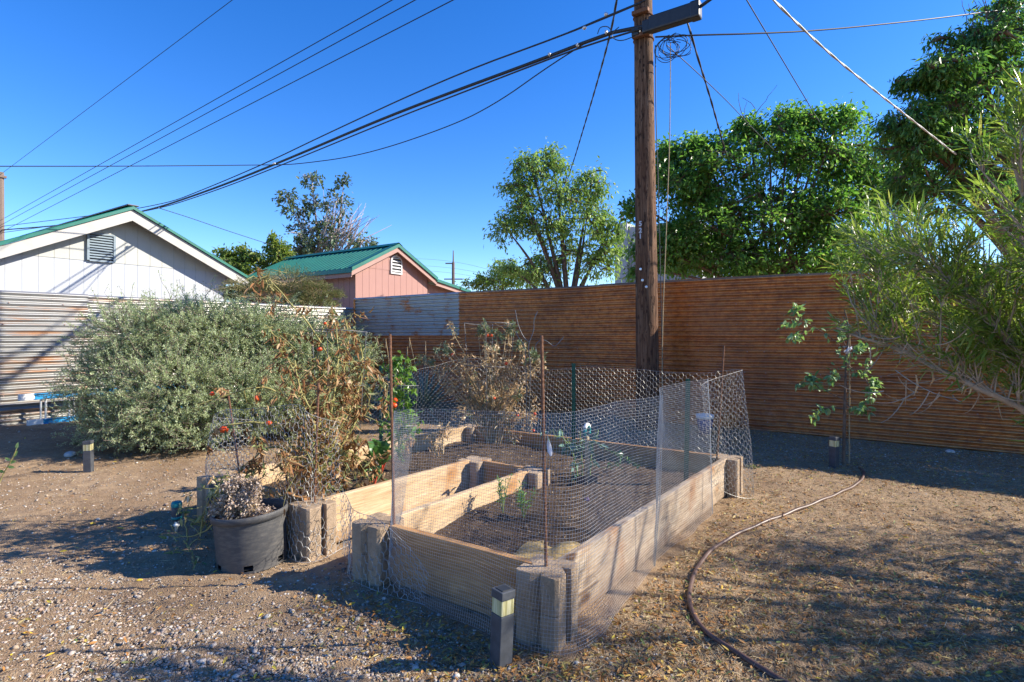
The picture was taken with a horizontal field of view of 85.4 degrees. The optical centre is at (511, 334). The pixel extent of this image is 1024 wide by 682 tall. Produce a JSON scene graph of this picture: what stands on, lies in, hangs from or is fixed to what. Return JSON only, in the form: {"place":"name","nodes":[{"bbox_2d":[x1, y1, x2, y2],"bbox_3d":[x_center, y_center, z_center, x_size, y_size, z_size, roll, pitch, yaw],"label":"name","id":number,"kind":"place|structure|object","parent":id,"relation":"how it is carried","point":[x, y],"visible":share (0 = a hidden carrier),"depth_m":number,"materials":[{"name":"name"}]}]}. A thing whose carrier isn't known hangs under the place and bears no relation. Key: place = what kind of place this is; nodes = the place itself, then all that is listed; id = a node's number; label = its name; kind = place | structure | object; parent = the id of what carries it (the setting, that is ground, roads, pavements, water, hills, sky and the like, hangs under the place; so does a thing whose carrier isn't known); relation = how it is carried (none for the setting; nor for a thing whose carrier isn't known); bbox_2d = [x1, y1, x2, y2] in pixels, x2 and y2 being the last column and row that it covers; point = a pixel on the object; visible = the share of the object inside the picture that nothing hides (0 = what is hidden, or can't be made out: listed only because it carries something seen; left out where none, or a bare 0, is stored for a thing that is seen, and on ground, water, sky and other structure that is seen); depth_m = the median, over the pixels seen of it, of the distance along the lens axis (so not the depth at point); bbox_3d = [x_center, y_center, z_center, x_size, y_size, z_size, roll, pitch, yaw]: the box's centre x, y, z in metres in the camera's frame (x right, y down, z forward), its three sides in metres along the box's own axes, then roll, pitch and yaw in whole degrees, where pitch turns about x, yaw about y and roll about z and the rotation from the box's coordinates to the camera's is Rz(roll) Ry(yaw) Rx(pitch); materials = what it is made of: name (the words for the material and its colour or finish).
{"place":"outdoors","nodes":[
{"label":"outdoors","id":0,"kind":"place"},
{"bbox_2d":[159,208,272,245],"bbox_3d":[-9.402,-3.415,18.007,0.057,0.453,4.294,0,0,21],"label":"overhead cable","id":1,"kind":"object","parent":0,"point":[214,226],"visible":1,"depth_m":17.75,"materials":[{"name":"black rubber"}]},
{"bbox_2d":[0,391,1023,681],"bbox_3d":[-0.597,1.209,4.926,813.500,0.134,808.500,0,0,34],"label":"ground","id":2,"kind":"structure","parent":0,"point":[44,535],"depth_m":2.94,"materials":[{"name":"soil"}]},
{"bbox_2d":[0,172,6,245],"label":"utility pole","id":3,"kind":"object","parent":2,"relation":"on","point":[2,225],"visible":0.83,"depth_m":23.96,"materials":[{"name":"brown wood"}]},
{"bbox_2d":[6,1,641,225],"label":"overhead cable","id":4,"kind":"object","parent":3,"relation":"attached to","point":[620,11],"visible":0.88,"depth_m":9.67,"materials":[{"name":"black rubber"}]},
{"bbox_2d":[0,442,18,481],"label":"cactus sprig","id":5,"kind":"object","parent":2,"relation":"on","point":[11,461],"visible":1,"depth_m":2.56,"materials":[{"name":"green plant"}]},
{"bbox_2d":[64,451,75,456],"bbox_3d":[-4.479,1.219,5.627,0.102,0.063,0.163,0,0,-38],"label":"stone","id":6,"kind":"object","parent":2,"relation":"on","point":[69,454],"visible":0.93,"depth_m":5.58,"materials":[{"name":"stone"}]},
{"bbox_2d":[82,440,93,472],"bbox_3d":[-3.865,1.114,5.066,0.066,0.293,0.066,-1,0,-14],"label":"path light","id":7,"kind":"object","parent":2,"relation":"on","point":[88,458],"visible":0.98,"depth_m":5.04,"materials":[{"name":"black plastic"}]},
{"bbox_2d":[18,384,189,425],"bbox_3d":[-5.371,0.960,8.104,0.080,0.412,2.830,0,0,34],"label":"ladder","id":8,"kind":"object","parent":2,"relation":"on","point":[26,397],"visible":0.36,"depth_m":7.13,"materials":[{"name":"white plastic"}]},
{"bbox_2d":[0,204,251,300],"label":"white shed","id":9,"kind":"structure","parent":2,"relation":"on","point":[124,247],"depth_m":11.95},
{"bbox_2d":[171,500,181,531],"bbox_3d":[-2.128,1.166,3.522,0.064,0.214,0.064,0,0,34],"label":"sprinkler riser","id":10,"kind":"object","parent":2,"relation":"on","point":[175,518],"visible":0.87,"depth_m":3.50,"materials":[{"name":"blue plastic"}]},
{"bbox_2d":[0,290,353,425],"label":"corrugated fence","id":11,"kind":"object","parent":2,"relation":"on","point":[33,327],"visible":0.12,"depth_m":7.28,"materials":[{"name":"grey metal"}]},
{"bbox_2d":[159,469,231,567],"bbox_3d":[-1.751,1.016,3.111,0.478,0.529,0.263,0,0,25],"label":"tomato vine","id":12,"kind":"object","parent":2,"relation":"on","point":[186,512],"visible":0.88,"depth_m":3.13,"materials":[{"name":"green plant"}]},
{"bbox_2d":[34,270,387,455],"bbox_3d":[-3.356,0.299,6.694,3.722,2.051,2.455,0,0,-33],"label":"sage bush","id":13,"kind":"object","parent":2,"relation":"on","point":[162,350],"visible":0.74,"depth_m":6.04,"materials":[{"name":"green plant"}]},
{"bbox_2d":[199,281,224,294],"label":"twiggy shrub","id":14,"kind":"object","parent":2,"relation":"on","point":[211,287],"visible":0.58,"depth_m":12.63,"materials":[{"name":"plant"}]},
{"bbox_2d":[204,480,220,530],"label":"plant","id":15,"kind":"object","parent":2,"relation":"on","point":[210,487],"visible":0.35,"depth_m":3.41,"materials":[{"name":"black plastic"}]},
{"bbox_2d":[209,498,287,573],"bbox_3d":[-1.450,1.110,3.071,0.394,0.319,0.394,0,0,34],"label":"nursery pot","id":16,"kind":"object","parent":2,"relation":"on","point":[256,544],"visible":0.88,"depth_m":2.92,"materials":[{"name":"plastic"}]},
{"bbox_2d":[206,474,275,519],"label":"dried flowers","id":17,"kind":"object","parent":16,"relation":"on","point":[239,495],"visible":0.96,"depth_m":2.99,"materials":[{"name":"beige plant"}]},
{"bbox_2d":[211,229,296,274],"bbox_3d":[-10.285,-1.450,21.804,3.618,5.428,2.206,0,0,3],"label":"leafy tree","id":18,"kind":"object","parent":2,"relation":"on","point":[242,258],"visible":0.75,"depth_m":21.69,"materials":[{"name":"green plant"}]},
{"bbox_2d":[213,262,347,306],"bbox_3d":[-4.861,-0.130,11.763,2.292,2.776,2.501,0,0,34],"label":"broom shrub","id":19,"kind":"object","parent":2,"relation":"on","point":[307,295],"visible":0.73,"depth_m":11.50,"materials":[{"name":"green plant"}]},
{"bbox_2d":[271,170,390,255],"bbox_3d":[-8.208,-3.204,26.084,5.626,8.945,3.614,0,0,7],"label":"poplar tree","id":20,"kind":"object","parent":2,"relation":"on","point":[307,244],"visible":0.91,"depth_m":25.78,"materials":[{"name":"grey plant"}]},
{"bbox_2d":[248,242,470,307],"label":"pink house","id":21,"kind":"structure","parent":2,"relation":"on","point":[395,269],"depth_m":17.94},
{"bbox_2d":[379,366,382,440],"bbox_3d":[-1.223,0.762,5.197,0.030,0.935,0.033,0,0,34],"label":"garden post","id":22,"kind":"object","parent":2,"relation":"on","point":[380,413],"visible":0.25,"depth_m":5.19,"materials":[{"name":"green paint"}]},
{"bbox_2d":[366,338,427,409],"bbox_3d":[-1.917,0.643,8.904,1.574,1.227,1.612,0,0,34],"label":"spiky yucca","id":23,"kind":"object","parent":2,"relation":"on","point":[373,402],"visible":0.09,"depth_m":8.89,"materials":[{"name":"green plant"}]},
{"bbox_2d":[369,337,464,418],"bbox_3d":[-1.332,0.666,8.310,1.703,1.236,1.844,0,0,34],"label":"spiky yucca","id":24,"kind":"object","parent":2,"relation":"on","point":[422,380],"visible":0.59,"depth_m":8.29,"materials":[{"name":"green plant"}]},
{"bbox_2d":[444,250,461,284],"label":"utility pole","id":25,"kind":"object","parent":2,"relation":"on","point":[453,279],"visible":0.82,"depth_m":59.92,"materials":[{"name":"brown wood"}]},
{"bbox_2d":[197,424,742,652],"bbox_3d":[-0.172,1.112,4.070,2.967,0.316,2.804,0,0,34],"label":"raised bed","id":26,"kind":"object","parent":2,"relation":"on","point":[373,500],"visible":0.6,"depth_m":3.08,"materials":[{"name":"wood"}]},
{"bbox_2d":[205,404,350,562],"bbox_3d":[-1.540,0.828,3.548,1.369,0.840,0.388,0,0,37],"label":"chicken wire","id":27,"kind":"object","parent":26,"relation":"on","point":[234,440],"visible":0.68,"depth_m":3.27,"materials":[{"name":"grey metal"}]},
{"bbox_2d":[340,489,427,604],"bbox_3d":[-0.728,1.065,2.830,0.157,0.360,0.876,0,0,-44],"label":"chicken wire","id":28,"kind":"object","parent":26,"relation":"on","point":[344,542],"visible":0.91,"depth_m":2.73,"materials":[{"name":"grey metal"}]},
{"bbox_2d":[265,441,697,587],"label":"garden soil","id":29,"kind":"structure","parent":26,"relation":"in","point":[559,535],"depth_m":3.63,"materials":[{"name":"brown soil"}]},
{"bbox_2d":[227,389,240,475],"bbox_3d":[-1.876,0.801,3.781,0.134,0.860,0.013,0,0,0],"label":"rebar stake","id":30,"kind":"object","parent":29,"relation":"on","point":[229,402],"visible":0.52,"depth_m":3.78,"materials":[{"name":"brown metal"}]},
{"bbox_2d":[190,264,404,516],"bbox_3d":[-1.244,0.365,3.552,0.859,1.667,1.278,0,0,34],"label":"tomato plant","id":31,"kind":"object","parent":29,"relation":"on","point":[327,404],"visible":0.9,"depth_m":3.48,"materials":[{"name":"brown plant"}]},
{"bbox_2d":[313,383,319,502],"bbox_3d":[-1.131,0.755,3.198,0.047,0.950,0.014,0,0,0],"label":"rebar stake","id":32,"kind":"object","parent":29,"relation":"on","point":[317,419],"visible":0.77,"depth_m":3.19,"materials":[{"name":"brown metal"}]},
{"bbox_2d":[309,329,367,496],"bbox_3d":[-1.168,0.589,3.750,0.385,1.247,0.385,0,0,34],"label":"tomato cage","id":33,"kind":"object","parent":29,"relation":"on","point":[345,383],"visible":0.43,"depth_m":3.73,"materials":[{"name":"metal"}]},
{"bbox_2d":[364,464,380,483],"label":"chard plant","id":34,"kind":"object","parent":29,"relation":"on","point":[375,477],"visible":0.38,"depth_m":3.97,"materials":[{"name":"green plant"}]},
{"bbox_2d":[363,438,390,473],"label":"chard plant","id":35,"kind":"object","parent":29,"relation":"on","point":[377,446],"visible":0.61,"depth_m":4.15,"materials":[{"name":"green plant"}]},
{"bbox_2d":[389,334,394,524],"bbox_3d":[-0.604,0.615,2.805,0.039,1.230,0.015,0,0,0],"label":"rebar stake","id":36,"kind":"object","parent":29,"relation":"on","point":[391,406],"visible":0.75,"depth_m":2.80,"materials":[{"name":"brown metal"}]},
{"bbox_2d":[377,384,418,467],"bbox_3d":[-0.932,0.787,4.550,0.338,0.771,0.338,0,0,34],"label":"tomato cage","id":37,"kind":"object","parent":29,"relation":"on","point":[403,414],"visible":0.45,"depth_m":4.54,"materials":[{"name":"metal"}]},
{"bbox_2d":[374,350,424,460],"bbox_3d":[-0.896,0.582,4.501,0.317,0.908,0.405,0,0,34],"label":"pepper plant","id":38,"kind":"object","parent":29,"relation":"in","point":[400,393],"visible":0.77,"depth_m":4.50,"materials":[{"name":"green plant"}]},
{"bbox_2d":[417,421,453,457],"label":"dead plant","id":39,"kind":"object","parent":29,"relation":"on","point":[442,433],"visible":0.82,"depth_m":4.49,"materials":[{"name":"beige plant"}]},
{"bbox_2d":[415,317,547,443],"bbox_3d":[-0.257,0.449,5.300,1.236,1.199,0.700,0,0,5],"label":"tomato plant","id":40,"kind":"object","parent":29,"relation":"on","point":[482,398],"visible":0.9,"depth_m":5.26,"materials":[{"name":"brown plant"}]},
{"bbox_2d":[464,322,513,443],"bbox_3d":[-0.217,0.553,5.300,0.485,1.335,0.485,0,0,34],"label":"tomato cage","id":41,"kind":"object","parent":29,"relation":"on","point":[486,369],"visible":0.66,"depth_m":5.28,"materials":[{"name":"metal"}]},
{"bbox_2d":[495,474,512,512],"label":"leafy seedling","id":42,"kind":"object","parent":29,"relation":"on","point":[501,491],"visible":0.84,"depth_m":3.39,"materials":[{"name":"green plant"}]},
{"bbox_2d":[515,331,526,431],"bbox_3d":[0.081,0.417,4.900,0.103,0.893,0.006,0,0,0],"label":"spiral stake","id":43,"kind":"object","parent":29,"relation":"on","point":[526,382],"visible":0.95,"depth_m":4.90,"materials":[{"name":"metal"}]},
{"bbox_2d":[515,480,535,517],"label":"leafy seedling","id":44,"kind":"object","parent":29,"relation":"on","point":[520,498],"visible":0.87,"depth_m":3.31,"materials":[{"name":"green plant"}]},
{"bbox_2d":[528,311,537,433],"bbox_3d":[0.185,0.341,4.900,0.085,1.086,0.006,0,0,0],"label":"spiral stake","id":45,"kind":"object","parent":29,"relation":"on","point":[530,373],"visible":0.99,"depth_m":4.90,"materials":[{"name":"metal"}]},
{"bbox_2d":[515,310,528,341],"bbox_3d":[0.088,-0.071,4.900,0.126,0.284,0.006,0,0,0],"label":"spiral stake","id":46,"kind":"object","parent":45,"relation":"attached to","point":[519,327],"visible":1,"depth_m":4.90,"materials":[{"name":"metal"}]},
{"bbox_2d":[540,336,547,566],"bbox_3d":[0.134,0.618,2.286,0.038,1.225,0.015,0,0,0],"label":"rebar stake","id":47,"kind":"object","parent":29,"relation":"on","point":[543,432],"visible":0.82,"depth_m":2.28,"materials":[{"name":"brown metal"}]},
{"bbox_2d":[513,540,580,559],"bbox_3d":[0.177,1.133,2.739,0.470,0.084,0.500,0,0,34],"label":"rock","id":48,"kind":"object","parent":29,"relation":"on","point":[565,546],"visible":0.16,"depth_m":2.89,"materials":[{"name":"beige stone"}]},
{"bbox_2d":[572,363,574,455],"bbox_3d":[0.565,0.748,5.076,0.030,0.965,0.033,0,0,34],"label":"garden post","id":49,"kind":"object","parent":29,"relation":"on","point":[573,395],"visible":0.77,"depth_m":5.07,"materials":[{"name":"green paint"}]},
{"bbox_2d":[539,429,608,481],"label":"brassica plant","id":50,"kind":"object","parent":29,"relation":"on","point":[565,449],"visible":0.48,"depth_m":4.07,"materials":[{"name":"green plant"}]},
{"bbox_2d":[577,423,597,483],"bbox_3d":[0.534,0.880,3.950,0.135,0.498,0.074,0,0,-27],"label":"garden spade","id":51,"kind":"object","parent":29,"relation":"on","point":[585,478],"visible":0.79,"depth_m":3.94,"materials":[{"name":"grey metal"}]},
{"bbox_2d":[592,448,639,469],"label":"squash vine","id":52,"kind":"object","parent":29,"relation":"on","point":[617,463],"visible":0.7,"depth_m":4.29,"materials":[{"name":"green plant"}]},
{"bbox_2d":[684,379,689,480],"bbox_3d":[1.247,0.775,3.975,0.056,0.910,0.034,0,0,-25],"label":"garden post","id":53,"kind":"object","parent":29,"relation":"on","point":[686,451],"visible":0.62,"depth_m":3.97,"materials":[{"name":"green paint"}]},
{"bbox_2d":[716,346,724,459],"bbox_3d":[1.601,0.659,4.287,0.087,1.143,0.015,0,0,0],"label":"rebar stake","id":54,"kind":"object","parent":29,"relation":"on","point":[722,370],"visible":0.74,"depth_m":4.28,"materials":[{"name":"brown metal"}]},
{"bbox_2d":[454,257,547,290],"bbox_3d":[-0.320,-0.620,17.935,3.108,3.764,1.702,0,0,-7],"label":"tree","id":55,"kind":"object","parent":2,"relation":"on","point":[481,282],"visible":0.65,"depth_m":17.76,"materials":[{"name":"green plant"}]},
{"bbox_2d":[489,584,514,670],"bbox_3d":[-0.038,1.109,2.102,0.066,0.293,0.066,4,-2,-40],"label":"path light","id":56,"kind":"object","parent":2,"relation":"on","point":[501,635],"visible":0.98,"depth_m":2.08,"materials":[{"name":"black plastic"}]},
{"bbox_2d":[0,401,1023,681],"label":"dry straw","id":57,"kind":"object","parent":2,"relation":"on","point":[792,647],"visible":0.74,"depth_m":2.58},
{"bbox_2d":[388,379,712,655],"bbox_3d":[0.306,0.777,3.283,1.235,0.934,2.139,0,0,34],"label":"hardware cloth","id":58,"kind":"object","parent":2,"relation":"on","point":[612,558],"visible":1,"depth_m":2.55,"materials":[{"name":"metal"}]},
{"bbox_2d":[547,432,551,455],"bbox_3d":[0.149,0.430,2.181,0.024,0.097,0.014,0,0,-18],"label":"plant label","id":59,"kind":"object","parent":58,"relation":"hanging from","point":[549,447],"visible":1,"depth_m":2.18,"materials":[{"name":"white plastic"}]},
{"bbox_2d":[482,136,634,288],"bbox_3d":[1.395,-2.129,15.729,3.424,6.799,3.699,0,0,34],"label":"ash tree","id":60,"kind":"object","parent":2,"relation":"on","point":[602,232],"visible":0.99,"depth_m":15.65,"materials":[{"name":"green plant"}]},
{"bbox_2d":[367,358,754,498],"bbox_3d":[0.324,0.761,4.759,3.106,1.005,1.363,0,0,34],"label":"chicken wire","id":61,"kind":"object","parent":2,"relation":"on","point":[752,476],"visible":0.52,"depth_m":4.82,"materials":[{"name":"grey metal"}]},
{"bbox_2d":[632,0,659,430],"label":"utility pole","id":62,"kind":"object","parent":2,"relation":"on","point":[647,349],"visible":0.96,"depth_m":7.20,"materials":[{"name":"wood"}]},
{"bbox_2d":[0,0,231,174],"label":"power line","id":63,"kind":"object","parent":62,"relation":"attached to","point":[129,77],"visible":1,"depth_m":16.16,"materials":[{"name":"black rubber"}]},
{"bbox_2d":[5,0,391,217],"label":"power line","id":64,"kind":"object","parent":62,"relation":"attached to","point":[225,93],"visible":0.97,"depth_m":13.00,"materials":[{"name":"black metal"}]},
{"bbox_2d":[3,0,414,223],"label":"power line","id":65,"kind":"object","parent":62,"relation":"attached to","point":[239,95],"visible":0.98,"depth_m":12.63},
{"bbox_2d":[4,0,452,230],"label":"power line","id":66,"kind":"object","parent":62,"relation":"attached to","point":[263,97],"visible":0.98,"depth_m":12.03,"materials":[{"name":"black metal"}]},
{"bbox_2d":[2,25,641,229],"bbox_3d":[-10.007,-4.129,15.782,29.163,0.793,0.619,0,0,35],"label":"overhead cable","id":67,"kind":"object","parent":62,"relation":"attached to","point":[601,36],"visible":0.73,"depth_m":9.68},
{"bbox_2d":[0,45,582,166],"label":"overhead cable","id":68,"kind":"object","parent":67,"relation":"attached to","point":[314,161],"visible":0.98,"depth_m":10.34,"materials":[{"name":"black rubber"}]},
{"bbox_2d":[2,28,641,232],"bbox_3d":[-10.038,-4.042,15.773,29.120,0.711,0.572,0,0,35],"label":"overhead cable","id":69,"kind":"object","parent":62,"relation":"attached to","point":[639,29],"visible":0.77,"depth_m":9.68,"materials":[{"name":"black rubber"}]},
{"bbox_2d":[566,0,617,181],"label":"overhead cable","id":70,"kind":"object","parent":62,"relation":"attached to","point":[615,8],"visible":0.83,"depth_m":9.94,"materials":[{"name":"black rubber"}]},
{"bbox_2d":[655,45,663,406],"bbox_3d":[1.856,-1.348,7.000,0.110,4.590,0.011,0,0,0],"label":"ground wire","id":71,"kind":"object","parent":62,"relation":"attached to","point":[658,193],"visible":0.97,"depth_m":7.00,"materials":[{"name":"grey metal"}]},
{"bbox_2d":[632,0,701,35],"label":"crossarm","id":72,"kind":"object","parent":62,"relation":"attached to","point":[691,11],"visible":0.95,"depth_m":6.88,"materials":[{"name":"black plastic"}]},
{"bbox_2d":[612,27,634,40],"bbox_3d":[1.434,-3.868,7.150,0.301,0.185,0.012,0,0,0],"label":"wire loop","id":73,"kind":"object","parent":72,"relation":"hanging from","point":[620,40],"visible":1,"depth_m":7.15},
{"bbox_2d":[700,0,711,7],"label":"overhead cable","id":74,"kind":"object","parent":72,"relation":"attached to","point":[704,3],"visible":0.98,"depth_m":6.66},
{"bbox_2d":[687,23,726,156],"bbox_3d":[3.197,-3.773,8.877,0.105,0.670,4.318,0,0,28],"label":"overhead cable","id":75,"kind":"object","parent":62,"relation":"attached to","point":[698,60],"visible":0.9,"depth_m":8.14,"materials":[{"name":"black rubber"}]},
{"bbox_2d":[667,45,773,149],"bbox_3d":[3.543,-3.614,8.881,0.071,0.069,4.930,0,0,40],"label":"overhead cable","id":76,"kind":"object","parent":62,"relation":"attached to","point":[720,94],"visible":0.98,"depth_m":8.21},
{"bbox_2d":[655,7,1022,37],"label":"overhead cable","id":77,"kind":"object","parent":62,"relation":"attached to","point":[829,28],"visible":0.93,"depth_m":7.63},
{"bbox_2d":[654,33,690,62],"bbox_3d":[2.008,-3.576,6.941,0.444,0.329,0.097,0,0,34],"label":"slack wire","id":78,"kind":"object","parent":77,"relation":"hanging from","point":[674,42],"visible":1,"depth_m":6.94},
{"bbox_2d":[662,43,670,394],"bbox_3d":[1.931,-1.410,6.950,0.114,4.472,0.011,0,0,0],"label":"ground wire","id":79,"kind":"object","parent":78,"relation":"hanging from","point":[666,218],"visible":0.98,"depth_m":6.95,"materials":[{"name":"grey metal"}]},
{"bbox_2d":[615,222,715,282],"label":"grey building","id":80,"kind":"structure","parent":2,"relation":"on","point":[629,232],"depth_m":29.71,"materials":[{"name":"paint"}]},
{"bbox_2d":[353,261,1023,454],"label":"corrugated fence","id":81,"kind":"object","parent":2,"relation":"on","point":[739,318],"visible":0.66,"depth_m":7.47,"materials":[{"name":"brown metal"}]},
{"bbox_2d":[696,413,713,434],"bbox_3d":[2.409,1.127,6.932,0.216,0.250,0.216,0,0,34],"label":"bucket","id":82,"kind":"object","parent":2,"relation":"on","point":[701,421],"visible":0.63,"depth_m":6.86,"materials":[{"name":"white plastic"}]},
{"bbox_2d":[687,465,864,681],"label":"garden hose","id":83,"kind":"object","parent":2,"relation":"on","point":[740,654],"visible":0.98,"depth_m":2.75,"materials":[{"name":"rubber"}]},
{"bbox_2d":[615,85,949,282],"bbox_3d":[6.464,-2.258,13.424,8.188,7.058,3.642,0,0,-7],"label":"shade tree","id":84,"kind":"object","parent":2,"relation":"on","point":[802,223],"visible":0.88,"depth_m":12.69,"materials":[{"name":"green plant"}]},
{"bbox_2d":[777,303,883,464],"bbox_3d":[3.024,0.470,5.300,1.086,1.561,0.284,0,0,-4],"label":"apple sapling","id":85,"kind":"object","parent":2,"relation":"on","point":[857,348],"visible":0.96,"depth_m":5.30,"materials":[{"name":"green plant"}]},
{"bbox_2d":[829,436,839,467],"bbox_3d":[3.018,1.104,5.202,0.066,0.293,0.066,0,1,-29],"label":"path light","id":86,"kind":"object","parent":2,"relation":"on","point":[833,451],"visible":1,"depth_m":5.18,"materials":[{"name":"black plastic"}]},
{"bbox_2d":[816,64,1023,451],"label":"desert willow","id":87,"kind":"object","parent":2,"relation":"on","point":[994,325],"visible":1,"depth_m":1.82,"materials":[{"name":"green plant"}]},
{"bbox_2d":[847,0,1023,261],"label":"pecan tree","id":88,"kind":"object","parent":2,"relation":"on","point":[955,89],"visible":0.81,"depth_m":8.98,"materials":[{"name":"green plant"}]},
{"bbox_2d":[0,0,1023,301],"label":"sky","id":89,"kind":"structure","parent":0,"point":[435,191],"materials":[{"name":"blue"}]},
{"bbox_2d":[746,0,819,121],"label":"overhead cable","id":90,"kind":"object","parent":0,"point":[781,57],"visible":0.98,"depth_m":8.61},
{"bbox_2d":[772,0,956,154],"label":"overhead cable","id":91,"kind":"object","parent":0,"point":[834,57],"visible":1,"depth_m":6.31,"materials":[{"name":"metal"}]},
{"bbox_3d":[1.257,-4.259,7.400,0.051,0.068,0.084,0,0,34],"label":"cable clamp","id":92,"kind":"object","parent":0,"visible":0},
{"bbox_2d":[569,0,645,32],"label":"overhead cable","id":93,"kind":"object","parent":92,"relation":"attached to","point":[609,14],"visible":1,"depth_m":7.36,"materials":[{"name":"black rubber"}]}
]}

